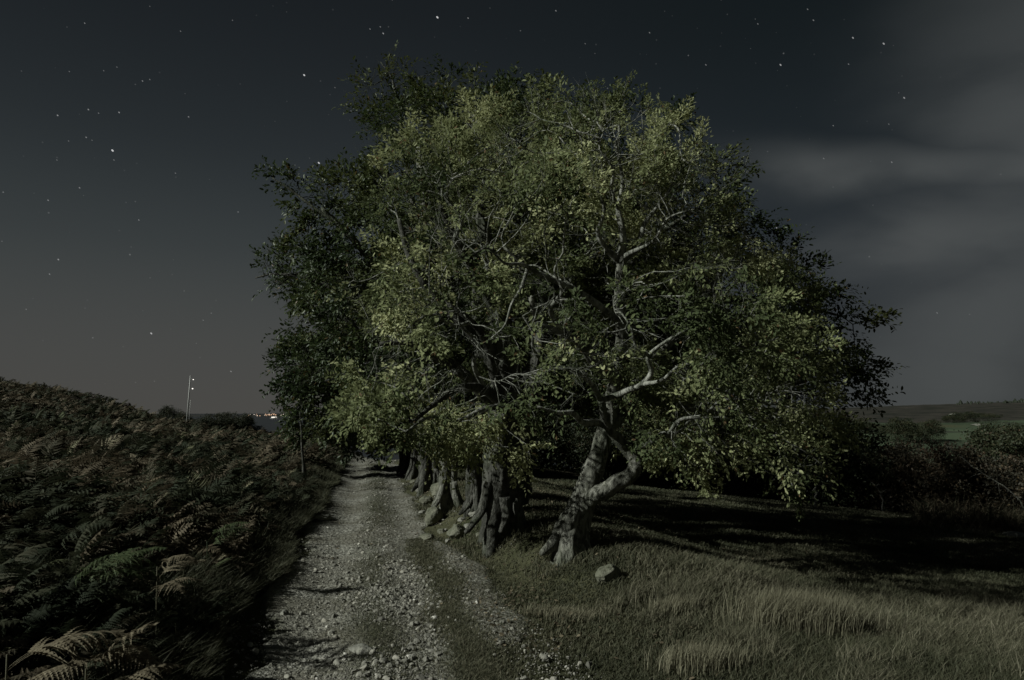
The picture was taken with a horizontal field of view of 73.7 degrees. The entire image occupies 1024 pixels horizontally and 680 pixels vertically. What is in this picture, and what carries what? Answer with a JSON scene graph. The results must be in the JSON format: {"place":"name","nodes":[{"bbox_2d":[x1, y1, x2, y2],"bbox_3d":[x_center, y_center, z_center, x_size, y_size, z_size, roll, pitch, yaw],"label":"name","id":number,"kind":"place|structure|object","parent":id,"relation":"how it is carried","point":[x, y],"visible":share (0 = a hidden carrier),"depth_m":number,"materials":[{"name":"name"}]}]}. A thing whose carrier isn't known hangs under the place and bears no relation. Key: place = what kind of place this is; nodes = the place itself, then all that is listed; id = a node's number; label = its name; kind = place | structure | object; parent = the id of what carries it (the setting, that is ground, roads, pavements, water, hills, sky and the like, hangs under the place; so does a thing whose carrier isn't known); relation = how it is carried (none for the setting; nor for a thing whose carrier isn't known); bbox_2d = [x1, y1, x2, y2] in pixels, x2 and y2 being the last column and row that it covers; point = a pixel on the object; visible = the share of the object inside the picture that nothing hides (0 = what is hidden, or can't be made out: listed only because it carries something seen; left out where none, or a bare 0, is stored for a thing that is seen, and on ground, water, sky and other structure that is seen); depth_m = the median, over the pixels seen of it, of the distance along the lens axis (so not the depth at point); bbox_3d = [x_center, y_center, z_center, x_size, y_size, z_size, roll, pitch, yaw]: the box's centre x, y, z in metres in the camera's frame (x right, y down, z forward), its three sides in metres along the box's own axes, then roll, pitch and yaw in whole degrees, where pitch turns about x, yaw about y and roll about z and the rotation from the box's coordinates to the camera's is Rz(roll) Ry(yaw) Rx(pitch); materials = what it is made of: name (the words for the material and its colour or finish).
{"place":"outdoors","nodes":[
{"label":"outdoors","id":0,"kind":"place"},
{"bbox_2d":[155,414,320,416],"bbox_3d":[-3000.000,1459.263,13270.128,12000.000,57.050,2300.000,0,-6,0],"label":"hills","id":1,"kind":"structure","parent":0,"point":[264,415],"depth_m":12541.76,"materials":[{"name":"black"}]},
{"bbox_2d":[173,414,567,466],"bbox_3d":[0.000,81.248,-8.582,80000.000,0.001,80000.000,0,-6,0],"label":"sea","id":2,"kind":"structure","parent":0,"point":[268,423],"depth_m":4527.69,"materials":[{"name":"black"}]},
{"bbox_2d":[243,451,529,679],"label":"path","id":3,"kind":"structure","parent":0,"point":[281,593],"depth_m":6.42,"materials":[{"name":"grey gravel"}]},
{"bbox_2d":[280,609,288,614],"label":"stone","id":4,"kind":"object","parent":3,"relation":"on","point":[284,612],"visible":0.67,"depth_m":5.76,"materials":[{"name":"grey stone"}]},
{"bbox_2d":[314,514,332,519],"bbox_3d":[-3.024,2.837,10.851,0.232,0.127,0.376,-3,-7,25],"label":"boulder","id":5,"kind":"object","parent":3,"relation":"on","point":[323,517],"visible":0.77,"depth_m":10.80,"materials":[{"name":"stone"}]},
{"bbox_2d":[348,643,371,653],"bbox_3d":[-1.088,2.220,4.890,0.242,0.083,0.123,-6,-8,44],"label":"stone","id":6,"kind":"object","parent":3,"relation":"on","point":[362,648],"visible":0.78,"depth_m":4.85,"materials":[{"name":"grey stone"}]},
{"bbox_2d":[373,465,388,468],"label":"boulder","id":7,"kind":"object","parent":3,"relation":"on","point":[377,466],"visible":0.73,"depth_m":20.36,"materials":[{"name":"stone"}]},
{"bbox_2d":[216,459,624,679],"bbox_3d":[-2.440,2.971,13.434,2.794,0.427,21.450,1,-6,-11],"label":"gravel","id":8,"kind":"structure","parent":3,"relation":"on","point":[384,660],"depth_m":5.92,"materials":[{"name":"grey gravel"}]},
{"bbox_2d":[419,533,435,539],"bbox_3d":[-1.141,2.659,9.211,0.205,0.090,0.307,4,-7,-31],"label":"boulder","id":9,"kind":"object","parent":3,"relation":"on","point":[424,536],"visible":0.8,"depth_m":9.14,"materials":[{"name":"stone"}]},
{"bbox_2d":[425,506,442,526],"bbox_3d":[-1.199,2.685,10.372,0.314,0.325,0.396,4,-7,-31],"label":"boulder","id":10,"kind":"object","parent":3,"relation":"on","point":[434,514],"visible":0.9,"depth_m":10.22,"materials":[{"name":"stone"}]},
{"bbox_2d":[0,385,1023,679],"bbox_3d":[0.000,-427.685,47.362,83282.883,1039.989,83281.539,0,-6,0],"label":"ground","id":11,"kind":"structure","parent":0,"point":[1008,411],"depth_m":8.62,"materials":[{"name":"green plant"}]},
{"bbox_2d":[5,626,138,679],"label":"bracken plant","id":12,"kind":"object","parent":11,"relation":"on","point":[61,643],"visible":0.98,"depth_m":2.95,"materials":[{"name":"plant"}]},
{"bbox_2d":[70,547,149,605],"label":"bracken plant","id":13,"kind":"object","parent":11,"relation":"on","point":[119,556],"visible":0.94,"depth_m":4.52,"materials":[{"name":"green plant"}]},
{"bbox_2d":[85,621,171,679],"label":"bracken plant","id":14,"kind":"object","parent":11,"relation":"on","point":[119,653],"visible":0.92,"depth_m":3.05,"materials":[{"name":"plant"}]},
{"bbox_2d":[91,546,170,583],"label":"bracken plant","id":15,"kind":"object","parent":11,"relation":"on","point":[125,571],"visible":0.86,"depth_m":4.86,"materials":[{"name":"green plant"}]},
{"bbox_2d":[121,663,184,679],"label":"bracken plant","id":16,"kind":"object","parent":11,"relation":"on","point":[141,673],"visible":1,"depth_m":3.00,"materials":[{"name":"plant"}]},
{"bbox_2d":[157,405,181,418],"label":"bush","id":17,"kind":"object","parent":11,"relation":"on","point":[167,411],"visible":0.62,"depth_m":55.12,"materials":[{"name":"green plant"}]},
{"bbox_2d":[0,376,350,679],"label":"bracken","id":18,"kind":"object","parent":11,"relation":"on","point":[156,481],"visible":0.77,"depth_m":7.34,"materials":[{"name":"green plant"}]},
{"bbox_2d":[151,554,202,634],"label":"bracken plant","id":19,"kind":"object","parent":11,"relation":"on","point":[177,585],"visible":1,"depth_m":4.43,"materials":[{"name":"plant"}]},
{"bbox_2d":[174,411,197,421],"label":"bush","id":20,"kind":"object","parent":11,"relation":"on","point":[180,415],"visible":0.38,"depth_m":48.62,"materials":[{"name":"green plant"}]},
{"bbox_2d":[186,376,193,420],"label":"mast","id":21,"kind":"object","parent":11,"relation":"on","point":[187,418],"visible":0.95,"depth_m":48.28,"materials":[{"name":"metal"}]},
{"bbox_2d":[195,413,223,428],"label":"bush","id":22,"kind":"object","parent":11,"relation":"on","point":[201,420],"visible":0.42,"depth_m":41.85,"materials":[{"name":"green plant"}]},
{"bbox_2d":[201,411,239,428],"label":"bush","id":23,"kind":"object","parent":11,"relation":"on","point":[218,416],"visible":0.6,"depth_m":41.75,"materials":[{"name":"green plant"}]},
{"bbox_2d":[215,416,240,428],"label":"bush","id":24,"kind":"object","parent":11,"relation":"on","point":[228,422],"visible":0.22,"depth_m":42.03,"materials":[{"name":"green plant"}]},
{"bbox_2d":[206,521,253,561],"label":"bracken plant","id":25,"kind":"object","parent":11,"relation":"on","point":[231,530],"visible":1,"depth_m":6.32,"materials":[{"name":"green plant"}]},
{"bbox_2d":[214,416,254,429],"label":"bush","id":26,"kind":"object","parent":11,"relation":"on","point":[222,424],"visible":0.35,"depth_m":41.93,"materials":[{"name":"green plant"}]},
{"bbox_2d":[227,413,255,429],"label":"bush","id":27,"kind":"object","parent":11,"relation":"on","point":[246,418],"visible":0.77,"depth_m":42.00,"materials":[{"name":"green plant"}]},
{"bbox_2d":[239,424,260,433],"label":"bush","id":28,"kind":"object","parent":11,"relation":"on","point":[257,429],"visible":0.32,"depth_m":42.49,"materials":[{"name":"green plant"}]},
{"bbox_2d":[280,396,329,477],"bbox_3d":[-4.444,2.267,14.693,1.156,2.531,0.984,4,-7,-32],"label":"sapling","id":29,"kind":"object","parent":11,"relation":"on","point":[302,452],"visible":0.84,"depth_m":14.71,"materials":[{"name":"green plant"}]},
{"bbox_2d":[286,352,466,472],"bbox_3d":[-3.736,1.469,19.631,5.801,5.763,3.792,0,-6,0],"label":"beech tree","id":30,"kind":"object","parent":11,"relation":"on","point":[404,460],"visible":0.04,"depth_m":19.55,"materials":[{"name":"green plant"}]},
{"bbox_2d":[419,496,432,504],"bbox_3d":[-1.540,2.902,12.277,0.252,0.194,0.198,0,-6,0],"label":"stone","id":31,"kind":"object","parent":11,"relation":"on","point":[423,500],"visible":0.89,"depth_m":12.20,"materials":[{"name":"grey stone"}]},
{"bbox_2d":[430,482,438,496],"bbox_3d":[-1.326,2.783,12.687,0.385,0.296,0.339,0,-6,0],"label":"boulder","id":32,"kind":"object","parent":11,"relation":"on","point":[434,487],"visible":0.42,"depth_m":12.57,"materials":[{"name":"stone"}]},
{"bbox_2d":[437,528,444,533],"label":"stone","id":33,"kind":"object","parent":11,"relation":"on","point":[440,531],"visible":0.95,"depth_m":9.47,"materials":[{"name":"grey stone"}]},
{"bbox_2d":[316,83,567,557],"bbox_3d":[-0.724,-0.290,8.338,3.020,6.352,4.014,0,-6,0],"label":"beech tree","id":34,"kind":"object","parent":11,"relation":"on","point":[506,472],"visible":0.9,"depth_m":8.14,"materials":[{"name":"green plant"}]},
{"bbox_2d":[447,524,464,538],"bbox_3d":[-0.721,2.569,9.148,0.218,0.210,0.296,-6,-8,44],"label":"boulder","id":35,"kind":"object","parent":11,"relation":"on","point":[455,531],"visible":0.8,"depth_m":9.07,"materials":[{"name":"stone"}]},
{"bbox_2d":[242,40,676,497],"bbox_3d":[-0.310,-1.322,15.258,10.817,10.065,4.490,1,-6,-6],"label":"beech tree","id":36,"kind":"object","parent":11,"relation":"on","point":[421,486],"visible":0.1,"depth_m":14.09,"materials":[{"name":"green plant"}]},
{"bbox_2d":[467,510,474,517],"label":"stone","id":37,"kind":"object","parent":11,"relation":"on","point":[469,514],"visible":0.45,"depth_m":9.52,"materials":[{"name":"grey stone"}]},
{"bbox_2d":[259,156,708,479],"bbox_3d":[-0.520,-0.555,18.305,12.449,9.365,5.118,0,-6,0],"label":"beech tree","id":38,"kind":"object","parent":11,"relation":"on","point":[412,473],"visible":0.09,"depth_m":17.55,"materials":[{"name":"green plant"}]},
{"bbox_2d":[252,61,757,513],"bbox_3d":[0.045,-0.839,11.999,8.892,8.321,4.158,2,-6,-16],"label":"beech tree","id":39,"kind":"object","parent":11,"relation":"on","point":[336,261],"visible":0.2,"depth_m":11.09,"materials":[{"name":"green plant"}]},
{"bbox_2d":[470,363,574,466],"bbox_3d":[-0.122,2.645,26.751,7.358,4.629,7.481,-4,-7,34],"label":"shrub","id":40,"kind":"object","parent":11,"relation":"on","point":[545,414],"visible":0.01,"depth_m":23.84,"materials":[{"name":"green plant"}]},
{"bbox_2d":[534,414,552,463],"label":"shrub","id":41,"kind":"object","parent":11,"relation":"on","point":[543,451],"visible":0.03,"depth_m":23.07,"materials":[{"name":"green plant"}]},
{"bbox_2d":[237,472,850,679],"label":"fallen leaves","id":42,"kind":"object","parent":11,"relation":"on","point":[507,631],"visible":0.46,"depth_m":6.39,"materials":[{"name":"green plant"}]},
{"bbox_2d":[503,600,620,625],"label":"grass tuft","id":43,"kind":"object","parent":11,"relation":"on","point":[565,612],"visible":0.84,"depth_m":5.78,"materials":[{"name":"plant"}]},
{"bbox_2d":[536,392,600,469],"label":"shrub","id":44,"kind":"object","parent":11,"relation":"on","point":[560,452],"visible":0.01,"depth_m":24.62,"materials":[{"name":"green plant"}]},
{"bbox_2d":[534,414,617,472],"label":"shrub","id":45,"kind":"object","parent":11,"relation":"on","point":[558,428],"visible":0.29,"depth_m":22.52,"materials":[{"name":"green plant"}]},
{"bbox_2d":[537,425,619,474],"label":"shrub","id":46,"kind":"object","parent":11,"relation":"on","point":[563,456],"visible":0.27,"depth_m":22.90,"materials":[{"name":"green plant"}]},
{"bbox_2d":[534,393,626,466],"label":"shrub","id":47,"kind":"object","parent":11,"relation":"on","point":[571,430],"depth_m":24.71,"materials":[{"name":"green plant"}]},
{"bbox_2d":[563,431,631,478],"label":"shrub","id":48,"kind":"object","parent":11,"relation":"on","point":[609,460],"visible":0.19,"depth_m":22.00,"materials":[{"name":"green plant"}]},
{"bbox_2d":[595,564,620,582],"bbox_3d":[0.913,2.227,6.498,0.269,0.184,0.153,4,-7,-36],"label":"boulder","id":49,"kind":"object","parent":11,"relation":"on","point":[606,572],"visible":0.9,"depth_m":6.45,"materials":[{"name":"stone"}]},
{"bbox_2d":[568,416,690,489],"bbox_3d":[3.890,3.605,21.860,4.419,2.304,4.440,-1,-6,14],"label":"shrub","id":50,"kind":"object","parent":11,"relation":"on","point":[579,450],"visible":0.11,"depth_m":21.51,"materials":[{"name":"green plant"}]},
{"bbox_2d":[352,62,907,517],"bbox_3d":[1.574,-0.927,10.428,7.860,7.846,4.323,0,-6,0],"label":"beech tree","id":51,"kind":"object","parent":11,"relation":"on","point":[472,494],"visible":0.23,"depth_m":9.70,"materials":[{"name":"green plant"}]},
{"bbox_2d":[408,69,873,564],"bbox_3d":[1.401,-0.271,7.506,4.366,6.040,5.435,-6,-8,44],"label":"beech tree","id":52,"kind":"object","parent":11,"relation":"on","point":[571,532],"visible":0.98,"depth_m":6.96,"materials":[{"name":"green plant"}]},
{"bbox_2d":[606,418,717,488],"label":"shrub","id":53,"kind":"object","parent":11,"relation":"on","point":[651,467],"visible":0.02,"depth_m":22.85,"materials":[{"name":"green plant"}]},
{"bbox_2d":[618,430,713,490],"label":"shrub","id":54,"kind":"object","parent":11,"relation":"on","point":[661,470],"visible":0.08,"depth_m":20.20,"materials":[{"name":"green plant"}]},
{"bbox_2d":[630,591,707,618],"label":"grass tuft","id":55,"kind":"object","parent":11,"relation":"on","point":[673,603],"visible":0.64,"depth_m":5.74,"materials":[{"name":"plant"}]},
{"bbox_2d":[610,399,752,490],"bbox_3d":[6.598,3.921,26.029,5.930,4.215,6.826,5,-8,-42],"label":"shrub","id":56,"kind":"object","parent":11,"relation":"on","point":[714,433],"depth_m":24.77,"materials":[{"name":"green plant"}]},
{"bbox_2d":[634,630,766,676],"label":"grass tuft","id":57,"kind":"object","parent":11,"relation":"on","point":[700,656],"visible":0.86,"depth_m":4.54,"materials":[{"name":"plant"}]},
{"bbox_2d":[660,437,754,495],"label":"shrub","id":58,"kind":"object","parent":11,"relation":"on","point":[724,474],"visible":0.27,"depth_m":19.37,"materials":[{"name":"green plant"}]},
{"bbox_2d":[692,432,787,497],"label":"shrub","id":59,"kind":"object","parent":11,"relation":"on","point":[750,484],"visible":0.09,"depth_m":20.02,"materials":[{"name":"green plant"}]},
{"bbox_2d":[722,437,825,501],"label":"shrub","id":60,"kind":"object","parent":11,"relation":"on","point":[760,479],"visible":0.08,"depth_m":20.12,"materials":[{"name":"green plant"}]},
{"bbox_2d":[741,452,859,506],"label":"shrub","id":61,"kind":"object","parent":11,"relation":"on","point":[835,473],"visible":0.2,"depth_m":19.39,"materials":[{"name":"green plant"}]},
{"bbox_2d":[711,575,901,642],"bbox_3d":[2.283,2.114,5.327,1.478,0.517,0.773,0,-6,0],"label":"grass tuft","id":62,"kind":"object","parent":11,"relation":"on","point":[822,614],"visible":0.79,"depth_m":5.27,"materials":[{"name":"plant"}]},
{"bbox_2d":[812,485,820,505],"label":"dead branch","id":63,"kind":"object","parent":11,"relation":"on","point":[815,496],"visible":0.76,"depth_m":17.65,"materials":[{"name":"brown wood"}]},
{"bbox_2d":[766,423,889,504],"bbox_3d":[10.407,4.046,23.143,4.185,3.101,4.267,5,-8,-38],"label":"shrub","id":64,"kind":"object","parent":11,"relation":"on","point":[877,437],"visible":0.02,"depth_m":22.30,"materials":[{"name":"green plant"}]},
{"bbox_2d":[764,442,898,510],"bbox_3d":[8.967,3.884,19.821,3.931,2.050,3.951,6,-8,-43],"label":"shrub","id":65,"kind":"object","parent":11,"relation":"on","point":[872,470],"visible":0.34,"depth_m":19.02,"materials":[{"name":"green plant"}]},
{"bbox_2d":[807,444,901,510],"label":"shrub","id":66,"kind":"object","parent":11,"relation":"on","point":[874,452],"visible":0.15,"depth_m":20.01,"materials":[{"name":"green plant"}]},
{"bbox_2d":[848,418,888,433],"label":"bush","id":67,"kind":"object","parent":11,"relation":"on","point":[867,425],"visible":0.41,"depth_m":411.24,"materials":[{"name":"green plant"}]},
{"bbox_2d":[810,613,944,643],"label":"grass tuft","id":68,"kind":"object","parent":11,"relation":"on","point":[880,628],"visible":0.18,"depth_m":5.37,"materials":[{"name":"plant"}]},
{"bbox_2d":[870,481,886,510],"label":"dead branch","id":69,"kind":"object","parent":11,"relation":"on","point":[880,496],"visible":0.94,"depth_m":18.16,"materials":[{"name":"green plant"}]},
{"bbox_2d":[875,418,920,440],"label":"bush","id":70,"kind":"object","parent":11,"relation":"on","point":[885,430],"visible":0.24,"depth_m":340.22,"materials":[{"name":"green plant"}]},
{"bbox_2d":[838,450,958,513],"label":"shrub","id":71,"kind":"object","parent":11,"relation":"on","point":[885,486],"visible":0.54,"depth_m":18.97,"materials":[{"name":"green plant"}]},
{"bbox_2d":[881,416,935,442],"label":"bush","id":72,"kind":"object","parent":11,"relation":"on","point":[902,427],"visible":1,"depth_m":323.75,"materials":[{"name":"green plant"}]},
{"bbox_2d":[857,439,987,512],"bbox_3d":[11.636,3.972,19.617,3.115,2.214,3.586,1,-6,-11],"label":"shrub","id":73,"kind":"object","parent":11,"relation":"on","point":[887,454],"visible":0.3,"depth_m":18.91,"materials":[{"name":"green plant"}]},
{"bbox_2d":[905,419,948,440],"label":"bush","id":74,"kind":"object","parent":11,"relation":"on","point":[936,428],"visible":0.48,"depth_m":340.96,"materials":[{"name":"green plant"}]},
{"bbox_2d":[878,437,1015,517],"bbox_3d":[12.162,3.874,19.294,3.342,2.376,3.847,-3,-7,30],"label":"shrub","id":75,"kind":"object","parent":11,"relation":"on","point":[939,455],"visible":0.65,"depth_m":18.49,"materials":[{"name":"green plant"}]},
{"bbox_2d":[941,414,966,422],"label":"bush","id":76,"kind":"object","parent":11,"relation":"on","point":[948,418],"visible":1,"depth_m":556.17,"materials":[{"name":"green plant"}]},
{"bbox_2d":[888,491,1023,532],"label":"undergrowth","id":77,"kind":"object","parent":11,"relation":"on","point":[1005,522],"visible":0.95,"depth_m":16.06,"materials":[{"name":"green plant"}]},
{"bbox_2d":[916,455,1023,515],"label":"shrub","id":78,"kind":"object","parent":11,"relation":"on","point":[985,485],"visible":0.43,"depth_m":18.18,"materials":[{"name":"green plant"}]},
{"bbox_2d":[949,411,1003,422],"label":"bush","id":79,"kind":"object","parent":11,"relation":"on","point":[976,415],"visible":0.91,"depth_m":553.18,"materials":[{"name":"green plant"}]},
{"bbox_2d":[944,438,1023,508],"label":"dead branch","id":80,"kind":"object","parent":11,"relation":"on","point":[989,477],"visible":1,"depth_m":16.91,"materials":[{"name":"brown wood"}]},
{"bbox_2d":[954,421,1023,465],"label":"shrub","id":81,"kind":"object","parent":11,"relation":"on","point":[1009,444],"visible":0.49,"depth_m":26.08,"materials":[{"name":"green plant"}]},
{"bbox_2d":[956,399,1023,404],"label":"treeline","id":82,"kind":"object","parent":11,"relation":"on","point":[971,402],"visible":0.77,"depth_m":1162.57,"materials":[{"name":"green plant"}]},
{"bbox_2d":[962,457,1023,514],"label":"shrub","id":83,"kind":"object","parent":11,"relation":"on","point":[1016,502],"visible":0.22,"depth_m":18.37,"materials":[{"name":"green plant"}]},
{"bbox_2d":[969,452,1023,514],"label":"shrub","id":84,"kind":"object","parent":11,"relation":"on","point":[1016,474],"visible":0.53,"depth_m":18.03,"materials":[{"name":"green plant"}]},
{"bbox_2d":[971,421,1023,459],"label":"bush","id":85,"kind":"object","parent":11,"relation":"on","point":[1016,428],"visible":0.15,"depth_m":185.80,"materials":[{"name":"green plant"}]},
{"bbox_2d":[0,0,1023,413],"label":"sky","id":86,"kind":"structure","parent":0,"point":[133,133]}
]}

